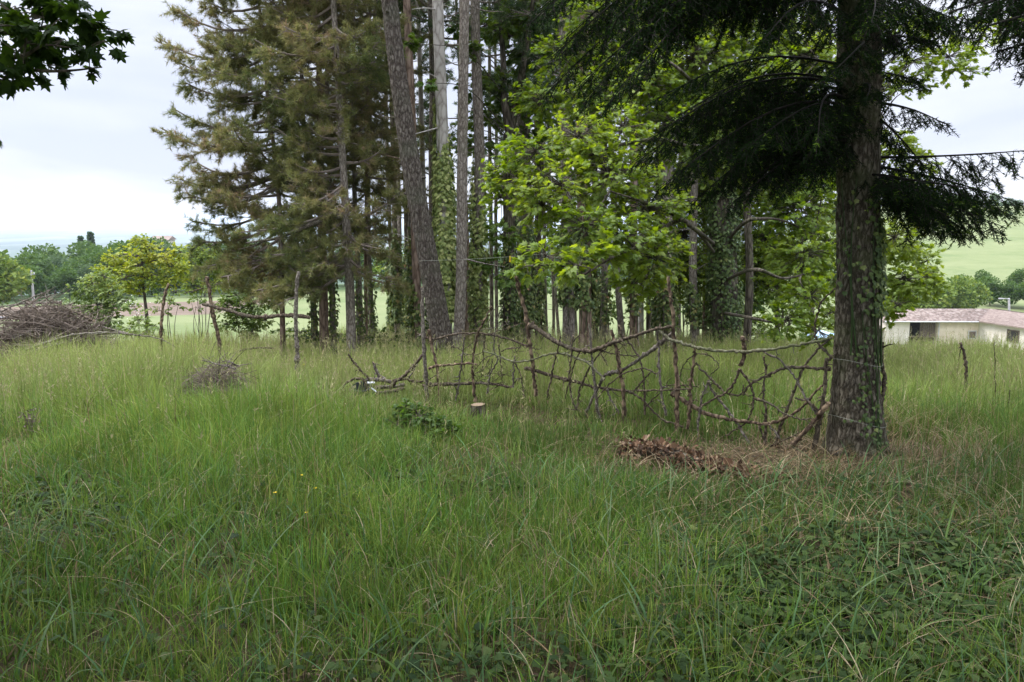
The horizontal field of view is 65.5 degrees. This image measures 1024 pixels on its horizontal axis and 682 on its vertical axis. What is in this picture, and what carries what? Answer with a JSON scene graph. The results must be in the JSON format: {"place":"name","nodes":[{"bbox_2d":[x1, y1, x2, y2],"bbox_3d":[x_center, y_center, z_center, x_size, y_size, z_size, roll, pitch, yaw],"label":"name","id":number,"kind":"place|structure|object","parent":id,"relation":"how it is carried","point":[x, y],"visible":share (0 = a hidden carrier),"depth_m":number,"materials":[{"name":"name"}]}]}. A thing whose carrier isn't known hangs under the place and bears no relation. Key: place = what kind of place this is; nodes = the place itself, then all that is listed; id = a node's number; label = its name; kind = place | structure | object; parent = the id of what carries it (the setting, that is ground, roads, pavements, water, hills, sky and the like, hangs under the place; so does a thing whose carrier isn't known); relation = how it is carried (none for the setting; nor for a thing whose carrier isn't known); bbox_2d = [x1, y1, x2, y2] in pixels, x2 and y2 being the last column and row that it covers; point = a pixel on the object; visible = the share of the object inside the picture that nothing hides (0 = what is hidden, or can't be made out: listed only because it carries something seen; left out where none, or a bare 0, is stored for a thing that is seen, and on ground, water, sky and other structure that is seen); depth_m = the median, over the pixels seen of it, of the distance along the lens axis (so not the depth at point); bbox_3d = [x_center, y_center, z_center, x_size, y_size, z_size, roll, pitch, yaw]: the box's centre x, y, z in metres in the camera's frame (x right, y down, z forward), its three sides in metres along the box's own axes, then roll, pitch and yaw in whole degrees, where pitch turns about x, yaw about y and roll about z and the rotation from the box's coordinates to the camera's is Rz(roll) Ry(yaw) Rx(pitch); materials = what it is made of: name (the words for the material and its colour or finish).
{"place":"outdoors","nodes":[
{"label":"outdoors","id":0,"kind":"place"},
{"bbox_2d":[0,206,1023,681],"bbox_3d":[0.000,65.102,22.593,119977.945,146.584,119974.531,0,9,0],"label":"ground","id":1,"kind":"structure","parent":0,"point":[990,256],"depth_m":6.44,"materials":[{"name":"green plant"}]},
{"bbox_2d":[0,249,35,305],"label":"light tree","id":2,"kind":"object","parent":1,"relation":"on","point":[9,267],"visible":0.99,"depth_m":94.82,"materials":[{"name":"green plant"}]},
{"bbox_2d":[18,408,41,434],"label":"dead weed","id":3,"kind":"object","parent":1,"relation":"on","point":[29,418],"visible":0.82,"depth_m":7.02,"materials":[{"name":"beige plant"}]},
{"bbox_2d":[17,264,54,298],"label":"woodland tree","id":4,"kind":"object","parent":1,"relation":"on","point":[39,284],"visible":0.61,"depth_m":127.21,"materials":[{"name":"green plant"}]},
{"bbox_2d":[14,252,60,294],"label":"woodland tree","id":5,"kind":"object","parent":1,"relation":"on","point":[33,259],"visible":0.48,"depth_m":138.75,"materials":[{"name":"green plant"}]},
{"bbox_2d":[17,243,62,289],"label":"woodland tree","id":6,"kind":"object","parent":1,"relation":"on","point":[52,248],"visible":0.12,"depth_m":167.69,"materials":[{"name":"green plant"}]},
{"bbox_2d":[43,254,71,294],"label":"woodland tree","id":7,"kind":"object","parent":1,"relation":"on","point":[55,261],"visible":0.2,"depth_m":150.00,"materials":[{"name":"green plant"}]},
{"bbox_2d":[50,266,82,298],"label":"woodland tree","id":8,"kind":"object","parent":1,"relation":"on","point":[69,278],"visible":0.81,"depth_m":127.94,"materials":[{"name":"green plant"}]},
{"bbox_2d":[0,285,134,365],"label":"brush pile","id":9,"kind":"object","parent":1,"relation":"on","point":[53,319],"visible":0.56,"depth_m":13.48,"materials":[{"name":"brown plant"}]},
{"bbox_2d":[0,0,134,148],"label":"overhanging maple","id":10,"kind":"object","parent":1,"relation":"on","point":[34,44],"visible":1,"depth_m":3.76,"materials":[{"name":"green plant"}]},
{"bbox_2d":[60,259,83,295],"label":"woodland tree","id":11,"kind":"object","parent":1,"relation":"on","point":[75,264],"visible":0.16,"depth_m":137.19,"materials":[{"name":"green plant"}]},
{"bbox_2d":[66,240,105,262],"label":"woodland tree","id":12,"kind":"object","parent":1,"relation":"on","point":[73,252],"visible":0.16,"depth_m":169.09,"materials":[{"name":"green plant"}]},
{"bbox_2d":[74,262,112,297],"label":"woodland tree","id":13,"kind":"object","parent":1,"relation":"on","point":[83,271],"visible":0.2,"depth_m":130.22,"materials":[{"name":"green plant"}]},
{"bbox_2d":[26,330,172,350],"bbox_3d":[-6.444,-0.035,12.460,2.359,0.509,0.682,0,9,0],"label":"fallen branch","id":14,"kind":"object","parent":1,"relation":"on","point":[90,333],"visible":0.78,"depth_m":12.42,"materials":[{"name":"brown wood"}]},
{"bbox_2d":[61,267,138,338],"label":"young oak","id":15,"kind":"object","parent":1,"relation":"on","point":[108,303],"visible":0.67,"depth_m":21.00,"materials":[{"name":"green plant"}]},
{"bbox_2d":[78,246,124,290],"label":"woodland tree","id":16,"kind":"object","parent":1,"relation":"on","point":[96,259],"visible":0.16,"depth_m":138.76,"materials":[{"name":"green plant"}]},
{"bbox_2d":[110,238,145,287],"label":"woodland tree","id":17,"kind":"object","parent":1,"relation":"on","point":[126,243],"visible":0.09,"depth_m":150.94,"materials":[{"name":"green plant"}]},
{"bbox_2d":[84,233,193,333],"bbox_3d":[-11.253,-1.313,24.100,3.235,3.871,2.029,0,9,0],"label":"robinia","id":18,"kind":"object","parent":1,"relation":"on","point":[130,267],"visible":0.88,"depth_m":23.83,"materials":[{"name":"green plant"}]},
{"bbox_2d":[116,295,165,341],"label":"blossoming bush","id":19,"kind":"object","parent":1,"relation":"on","point":[146,321],"visible":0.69,"depth_m":19.07,"materials":[{"name":"green plant"}]},
{"bbox_2d":[136,257,173,295],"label":"woodland tree","id":20,"kind":"object","parent":1,"relation":"on","point":[158,290],"visible":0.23,"depth_m":128.27,"materials":[{"name":"green plant"}]},
{"bbox_2d":[156,283,169,351],"bbox_3d":[-5.534,-0.179,12.691,0.263,1.492,0.084,0,9,0],"label":"stake","id":21,"kind":"object","parent":1,"relation":"on","point":[165,292],"visible":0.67,"depth_m":12.63,"materials":[{"name":"brown wood"}]},
{"bbox_2d":[147,243,183,292],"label":"woodland tree","id":22,"kind":"object","parent":1,"relation":"on","point":[166,246],"visible":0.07,"depth_m":141.89,"materials":[{"name":"green plant"}]},
{"bbox_2d":[148,288,187,338],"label":"sapling","id":23,"kind":"object","parent":1,"relation":"on","point":[171,301],"visible":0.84,"depth_m":18.10,"materials":[{"name":"green plant"}]},
{"bbox_2d":[187,285,207,338],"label":"sapling","id":24,"kind":"object","parent":1,"relation":"on","point":[200,309],"visible":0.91,"depth_m":18.05,"materials":[{"name":"green plant"}]},
{"bbox_2d":[174,244,231,336],"bbox_3d":[-11.541,-1.599,30.099,2.513,4.501,1.321,0,9,0],"label":"bush","id":25,"kind":"object","parent":1,"relation":"on","point":[203,254],"visible":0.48,"depth_m":29.83,"materials":[{"name":"green plant"}]},
{"bbox_2d":[205,276,221,356],"bbox_3d":[-4.857,-0.258,12.998,0.218,1.593,0.095,0,9,0],"label":"stake","id":26,"kind":"object","parent":1,"relation":"on","point":[213,317],"visible":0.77,"depth_m":12.95,"materials":[{"name":"brown wood"}]},
{"bbox_2d":[202,303,309,320],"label":"rail branch","id":27,"kind":"object","parent":26,"relation":"attached to","point":[265,317],"visible":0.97,"depth_m":12.85,"materials":[{"name":"brown wood"}]},
{"bbox_2d":[166,342,262,402],"bbox_3d":[-3.269,0.348,8.661,1.286,0.782,1.007,0,9,0],"label":"twig heap","id":28,"kind":"object","parent":1,"relation":"on","point":[218,371],"visible":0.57,"depth_m":8.60,"materials":[{"name":"brown plant"}]},
{"bbox_2d":[210,287,279,343],"bbox_3d":[-6.364,-0.580,19.204,1.754,1.764,1.165,-4,10,-23],"label":"bush","id":29,"kind":"object","parent":1,"relation":"on","point":[235,300],"visible":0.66,"depth_m":19.03,"materials":[{"name":"green plant"}]},
{"bbox_2d":[150,0,348,352],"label":"pine tree","id":30,"kind":"object","parent":1,"relation":"on","point":[224,139],"visible":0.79,"depth_m":14.28,"materials":[{"name":"green plant"}]},
{"bbox_2d":[293,271,300,371],"bbox_3d":[-2.807,-0.164,10.393,0.127,1.496,0.125,8,12,42],"label":"stake","id":31,"kind":"object","parent":1,"relation":"on","point":[296,341],"visible":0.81,"depth_m":10.35,"materials":[{"name":"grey wood"}]},
{"bbox_2d":[200,0,403,355],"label":"pine tree","id":32,"kind":"object","parent":1,"relation":"on","point":[313,313],"visible":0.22,"depth_m":14.91,"materials":[{"name":"green plant"}]},
{"bbox_2d":[229,0,390,353],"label":"pine tree","id":33,"kind":"object","parent":1,"relation":"on","point":[356,143],"visible":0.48,"depth_m":13.93,"materials":[{"name":"green plant"}]},
{"bbox_2d":[229,0,416,354],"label":"pine tree","id":34,"kind":"object","parent":1,"relation":"on","point":[316,250],"visible":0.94,"depth_m":12.95,"materials":[{"name":"green plant"}]},
{"bbox_2d":[241,214,343,259],"bbox_3d":[-3.699,-1.711,13.171,1.841,0.774,0.348,0,9,3],"label":"dead bough","id":35,"kind":"object","parent":34,"relation":"attached to","point":[314,223],"visible":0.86,"depth_m":13.15,"materials":[{"name":"brown wood"}]},
{"bbox_2d":[247,0,400,352],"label":"pine tree","id":36,"kind":"object","parent":1,"relation":"on","point":[373,108],"visible":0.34,"depth_m":15.00,"materials":[{"name":"green plant"}]},
{"bbox_2d":[269,321,416,354],"bbox_3d":[-3.309,0.010,15.418,3.519,0.654,1.361,6,11,36],"label":"bush","id":37,"kind":"object","parent":1,"relation":"on","point":[289,329],"visible":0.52,"depth_m":15.21,"materials":[{"name":"green plant"}]},
{"bbox_2d":[267,0,430,350],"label":"pine tree","id":38,"kind":"object","parent":1,"relation":"on","point":[359,312],"visible":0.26,"depth_m":15.69,"materials":[{"name":"green plant"}]},
{"bbox_2d":[303,0,431,351],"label":"pine tree","id":39,"kind":"object","parent":1,"relation":"on","point":[372,324],"visible":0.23,"depth_m":16.74,"materials":[{"name":"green plant"}]},
{"bbox_2d":[314,0,433,352],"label":"pine tree","id":40,"kind":"object","parent":1,"relation":"on","point":[387,134],"visible":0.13,"depth_m":16.08,"materials":[{"name":"green plant"}]},
{"bbox_2d":[332,29,428,328],"bbox_3d":[-3.223,-6.646,20.021,3.273,14.024,2.714,0,9,0],"label":"pine tree","id":41,"kind":"object","parent":1,"relation":"on","point":[426,122],"visible":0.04,"depth_m":20.76,"materials":[{"name":"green plant"}]},
{"bbox_2d":[337,9,428,343],"bbox_3d":[-3.067,-6.624,17.982,3.161,14.028,2.589,0,9,0],"label":"pine tree","id":42,"kind":"object","parent":1,"relation":"on","point":[396,311],"visible":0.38,"depth_m":18.86,"materials":[{"name":"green plant"}]},
{"bbox_2d":[372,384,404,394],"bbox_3d":[-1.390,0.548,8.950,0.374,0.132,0.090,0,9,0],"label":"log","id":43,"kind":"object","parent":1,"relation":"on","point":[398,389],"visible":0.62,"depth_m":8.92,"materials":[{"name":"brown wood"}]},
{"bbox_2d":[388,354,421,388],"bbox_3d":[-1.195,0.349,8.937,0.408,0.415,0.108,0,9,0],"label":"stick","id":44,"kind":"object","parent":43,"relation":"on","point":[394,382],"visible":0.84,"depth_m":8.95,"materials":[{"name":"brown wood"}]},
{"bbox_2d":[346,0,454,338],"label":"pine tree","id":45,"kind":"object","parent":1,"relation":"on","point":[408,270],"visible":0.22,"depth_m":17.77,"materials":[{"name":"brown plant"}]},
{"bbox_2d":[346,12,456,336],"bbox_3d":[-3.050,-7.255,18.942,3.031,15.254,3.264,2,9,12],"label":"pine tree","id":46,"kind":"object","parent":1,"relation":"on","point":[425,55],"visible":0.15,"depth_m":19.84,"materials":[{"name":"brown plant"}]},
{"bbox_2d":[347,0,456,335],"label":"pine tree","id":47,"kind":"object","parent":1,"relation":"on","point":[420,93],"visible":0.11,"depth_m":17.39,"materials":[{"name":"brown plant"}]},
{"bbox_2d":[358,0,456,334],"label":"pine tree","id":48,"kind":"object","parent":1,"relation":"on","point":[405,217],"visible":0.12,"depth_m":20.22,"materials":[{"name":"brown plant"}]},
{"bbox_2d":[381,0,455,357],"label":"leaning pine","id":49,"kind":"object","parent":1,"relation":"on","point":[432,285],"visible":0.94,"depth_m":11.80,"materials":[{"name":"brown plant"}]},
{"bbox_2d":[378,398,463,441],"bbox_3d":[-0.807,0.740,6.699,0.718,0.442,0.644,4,10,24],"label":"bramble","id":50,"kind":"object","parent":1,"relation":"on","point":[409,415],"visible":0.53,"depth_m":6.79,"materials":[{"name":"green plant"}]},
{"bbox_2d":[395,0,456,336],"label":"pine tree","id":51,"kind":"object","parent":1,"relation":"on","point":[444,201],"visible":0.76,"depth_m":14.09,"materials":[{"name":"green plant"}]},
{"bbox_2d":[371,0,484,352],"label":"pine tree","id":52,"kind":"object","parent":1,"relation":"on","point":[415,312],"visible":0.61,"depth_m":14.43,"materials":[{"name":"green plant"}]},
{"bbox_2d":[377,0,497,340],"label":"pine tree","id":53,"kind":"object","parent":1,"relation":"on","point":[428,20],"visible":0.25,"depth_m":16.73,"materials":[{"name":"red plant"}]},
{"bbox_2d":[422,0,467,236],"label":"pine tree","id":54,"kind":"object","parent":1,"relation":"on","point":[431,77],"visible":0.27,"depth_m":16.93,"materials":[{"name":"brown plant"}]},
{"bbox_2d":[398,0,495,345],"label":"pine tree","id":55,"kind":"object","parent":1,"relation":"on","point":[478,285],"visible":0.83,"depth_m":15.18,"materials":[{"name":"green plant"}]},
{"bbox_2d":[445,0,503,335],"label":"pine tree","id":56,"kind":"object","parent":1,"relation":"on","point":[455,104],"visible":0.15,"depth_m":23.21,"materials":[{"name":"green plant"}]},
{"bbox_2d":[470,403,485,420],"bbox_3d":[-0.325,0.697,7.611,0.192,0.197,0.182,0,9,0],"label":"tree stump","id":57,"kind":"object","parent":1,"relation":"on","point":[475,407],"visible":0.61,"depth_m":7.55,"materials":[{"name":"brown wood"}]},
{"bbox_2d":[453,0,504,349],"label":"pine tree","id":58,"kind":"object","parent":1,"relation":"on","point":[461,218],"visible":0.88,"depth_m":13.61,"materials":[{"name":"brown plant"}]},
{"bbox_2d":[446,2,515,334],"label":"pine tree","id":59,"kind":"object","parent":1,"relation":"on","point":[454,159],"visible":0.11,"depth_m":24.69,"materials":[{"name":"brown plant"}]},
{"bbox_2d":[454,0,533,331],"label":"pine tree","id":60,"kind":"object","parent":1,"relation":"on","point":[486,50],"visible":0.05,"depth_m":22.78,"materials":[{"name":"brown plant"}]},
{"bbox_2d":[403,0,594,346],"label":"forked maple","id":61,"kind":"object","parent":1,"relation":"on","point":[509,237],"visible":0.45,"depth_m":15.52,"materials":[{"name":"green plant"}]},
{"bbox_2d":[444,2,570,336],"bbox_3d":[0.005,-7.043,18.195,3.083,14.725,3.076,6,11,35],"label":"pine tree","id":62,"kind":"object","parent":1,"relation":"on","point":[519,122],"visible":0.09,"depth_m":18.34,"materials":[{"name":"green plant"}]},
{"bbox_2d":[0,320,1023,681],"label":"grass","id":63,"kind":"structure","parent":1,"relation":"on","point":[116,408],"depth_m":4.73,"materials":[{"name":"green plant"}]},
{"bbox_2d":[0,467,1023,681],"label":"ground ivy","id":64,"kind":"object","parent":1,"relation":"on","point":[950,545],"visible":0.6,"depth_m":3.42,"materials":[{"name":"green plant"}]},
{"bbox_2d":[3,397,1023,681],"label":"leaf litter","id":65,"kind":"object","parent":1,"relation":"on","point":[697,507],"visible":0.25,"depth_m":5.94,"materials":[{"name":"brown plant"}]},
{"bbox_2d":[469,0,591,342],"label":"pine tree","id":66,"kind":"object","parent":1,"relation":"on","point":[529,294],"visible":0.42,"depth_m":16.80,"materials":[{"name":"green plant"}]},
{"bbox_2d":[471,0,608,342],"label":"pine tree","id":67,"kind":"object","parent":1,"relation":"on","point":[540,313],"visible":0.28,"depth_m":18.48,"materials":[{"name":"green plant"}]},
{"bbox_2d":[510,53,575,334],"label":"pine tree","id":68,"kind":"object","parent":1,"relation":"on","point":[553,304],"visible":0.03,"depth_m":27.01,"materials":[{"name":"brown plant"}]},
{"bbox_2d":[499,0,598,332],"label":"pine tree","id":69,"kind":"object","parent":1,"relation":"on","point":[544,244],"visible":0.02,"depth_m":23.87,"materials":[{"name":"brown plant"}]},
{"bbox_2d":[531,82,575,337],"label":"pine tree","id":70,"kind":"object","parent":1,"relation":"on","point":[557,314],"visible":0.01,"depth_m":29.15,"materials":[{"name":"brown plant"}]},
{"bbox_2d":[487,0,623,344],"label":"pine tree","id":71,"kind":"object","parent":1,"relation":"on","point":[566,295],"visible":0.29,"depth_m":14.87,"materials":[{"name":"green plant"}]},
{"bbox_2d":[505,0,626,349],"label":"pine tree","id":72,"kind":"object","parent":1,"relation":"on","point":[585,300],"visible":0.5,"depth_m":14.39,"materials":[{"name":"green plant"}]},
{"bbox_2d":[532,1,631,343],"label":"pine tree","id":73,"kind":"object","parent":1,"relation":"on","point":[603,301],"visible":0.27,"depth_m":17.92,"materials":[{"name":"green plant"}]},
{"bbox_2d":[541,32,660,344],"bbox_3d":[2.375,-7.116,17.257,3.099,14.833,3.107,-5,10,-28],"label":"pine tree","id":74,"kind":"object","parent":1,"relation":"on","point":[619,310],"visible":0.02,"depth_m":18.01,"materials":[{"name":"brown plant"}]},
{"bbox_2d":[592,6,652,342],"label":"pine tree","id":75,"kind":"object","parent":1,"relation":"on","point":[594,317],"visible":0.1,"depth_m":20.00,"materials":[{"name":"green plant"}]},
{"bbox_2d":[411,276,834,450],"bbox_3d":[0.656,0.135,7.407,4.519,1.547,0.270,7,11,36],"label":"branch fence","id":76,"kind":"object","parent":1,"relation":"on","point":[819,412],"visible":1,"depth_m":7.03,"materials":[{"name":"brown plant"}]},
{"bbox_2d":[607,275,655,336],"bbox_3d":[3.230,-0.822,21.088,1.907,1.995,0.900,0,9,0],"label":"bush","id":77,"kind":"object","parent":1,"relation":"on","point":[614,314],"visible":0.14,"depth_m":21.03,"materials":[{"name":"green plant"}]},
{"bbox_2d":[611,57,690,339],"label":"pine tree","id":78,"kind":"object","parent":1,"relation":"on","point":[640,318],"visible":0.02,"depth_m":19.13,"materials":[{"name":"brown plant"}]},
{"bbox_2d":[618,56,691,348],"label":"pine tree","id":79,"kind":"object","parent":1,"relation":"on","point":[663,309],"visible":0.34,"depth_m":16.86,"materials":[{"name":"green plant"}]},
{"bbox_2d":[478,0,836,351],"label":"tree","id":80,"kind":"object","parent":1,"relation":"on","point":[721,279],"visible":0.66,"depth_m":9.86,"materials":[{"name":"green plant"}]},
{"bbox_2d":[593,11,738,348],"bbox_3d":[2.755,-7.004,16.064,2.854,14.724,3.363,-5,10,-27],"label":"pine tree","id":81,"kind":"object","parent":1,"relation":"on","point":[633,306],"visible":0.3,"depth_m":16.96,"materials":[{"name":"green plant"}]},
{"bbox_2d":[625,40,710,338],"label":"pine tree","id":82,"kind":"object","parent":1,"relation":"on","point":[654,311],"visible":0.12,"depth_m":18.98,"materials":[{"name":"brown plant"}]},
{"bbox_2d":[643,17,708,345],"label":"pine tree","id":83,"kind":"object","parent":1,"relation":"on","point":[693,313],"visible":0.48,"depth_m":16.96,"materials":[{"name":"green plant"}]},
{"bbox_2d":[675,227,704,337],"bbox_3d":[4.322,-1.308,19.636,1.614,3.077,1.848,0,9,0],"label":"bush","id":84,"kind":"object","parent":1,"relation":"on","point":[682,311],"visible":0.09,"depth_m":20.02,"materials":[{"name":"green plant"}]},
{"bbox_2d":[593,434,827,490],"bbox_3d":[1.326,0.906,5.867,0.950,0.242,1.894,-5,10,-30],"label":"dead leaves pile","id":85,"kind":"object","parent":1,"relation":"on","point":[659,448],"visible":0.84,"depth_m":5.97,"materials":[{"name":"brown plant"}]},
{"bbox_2d":[516,0,1023,460],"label":"fir tree","id":86,"kind":"object","parent":1,"relation":"on","point":[810,123],"visible":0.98,"depth_m":5.60,"materials":[{"name":"green plant"}]},
{"bbox_2d":[738,40,828,349],"bbox_3d":[4.827,-6.627,15.352,2.852,14.031,2.859,7,11,38],"label":"pine tree","id":87,"kind":"object","parent":1,"relation":"on","point":[747,325],"visible":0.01,"depth_m":15.83,"materials":[{"name":"brown plant"}]},
{"bbox_2d":[740,213,834,343],"bbox_3d":[6.447,-1.341,18.573,2.871,3.320,2.035,0,9,0],"label":"bush","id":88,"kind":"object","parent":1,"relation":"on","point":[764,301],"visible":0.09,"depth_m":18.31,"materials":[{"name":"green plant"}]},
{"bbox_2d":[881,342,894,401],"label":"leaning branch","id":89,"kind":"object","parent":1,"relation":"on","point":[884,383],"visible":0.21,"depth_m":6.08,"materials":[{"name":"brown wood"}]},
{"bbox_2d":[787,8,1014,330],"bbox_3d":[6.540,-2.719,12.667,4.039,6.467,3.575,0,9,0],"label":"sunlit maple","id":90,"kind":"object","parent":1,"relation":"on","point":[915,281],"visible":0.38,"depth_m":12.41,"materials":[{"name":"green plant"}]},
{"bbox_2d":[911,280,958,308],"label":"farm tree","id":91,"kind":"object","parent":1,"relation":"on","point":[944,301],"visible":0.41,"depth_m":104.57,"materials":[{"name":"green plant"}]},
{"bbox_2d":[882,308,1023,349],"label":"farmhouse","id":92,"kind":"object","parent":1,"relation":"on","point":[942,322],"visible":0.67,"depth_m":90.91,"materials":[{"name":"paint"}]},
{"bbox_2d":[938,275,976,308],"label":"farm tree","id":93,"kind":"object","parent":1,"relation":"on","point":[969,295],"visible":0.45,"depth_m":107.00,"materials":[{"name":"green plant"}]},
{"bbox_2d":[904,0,1023,87],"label":"neighbour fir","id":94,"kind":"object","parent":1,"relation":"on","point":[995,9],"visible":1,"depth_m":4.51,"materials":[{"name":"green plant"}]},
{"bbox_2d":[959,342,968,392],"bbox_3d":[5.037,0.341,8.881,0.177,0.670,0.067,0,9,0],"label":"hooked stake","id":95,"kind":"object","parent":1,"relation":"on","point":[965,364],"visible":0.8,"depth_m":8.86,"materials":[{"name":"brown wood"}]},
{"bbox_2d":[950,274,993,308],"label":"farm tree","id":96,"kind":"object","parent":1,"relation":"on","point":[976,300],"visible":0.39,"depth_m":111.05,"materials":[{"name":"green plant"}]},
{"bbox_2d":[978,275,1004,304],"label":"farm tree","id":97,"kind":"object","parent":1,"relation":"on","point":[992,285],"visible":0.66,"depth_m":117.40,"materials":[{"name":"green plant"}]},
{"bbox_2d":[997,279,1020,306],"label":"farm tree","id":98,"kind":"object","parent":1,"relation":"on","point":[1008,287],"visible":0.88,"depth_m":115.94,"materials":[{"name":"green plant"}]},
{"bbox_2d":[1006,268,1023,286],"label":"farm tree","id":99,"kind":"object","parent":1,"relation":"on","point":[1018,276],"visible":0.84,"depth_m":129.47,"materials":[{"name":"green plant"}]},
{"bbox_2d":[1011,282,1023,299],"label":"farm tree","id":100,"kind":"object","parent":1,"relation":"on","point":[1020,289],"visible":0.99,"depth_m":114.34,"materials":[{"name":"green plant"}]},
{"bbox_2d":[0,0,1023,218],"label":"sky","id":101,"kind":"structure","parent":0,"point":[86,150],"materials":[{"name":"white"}]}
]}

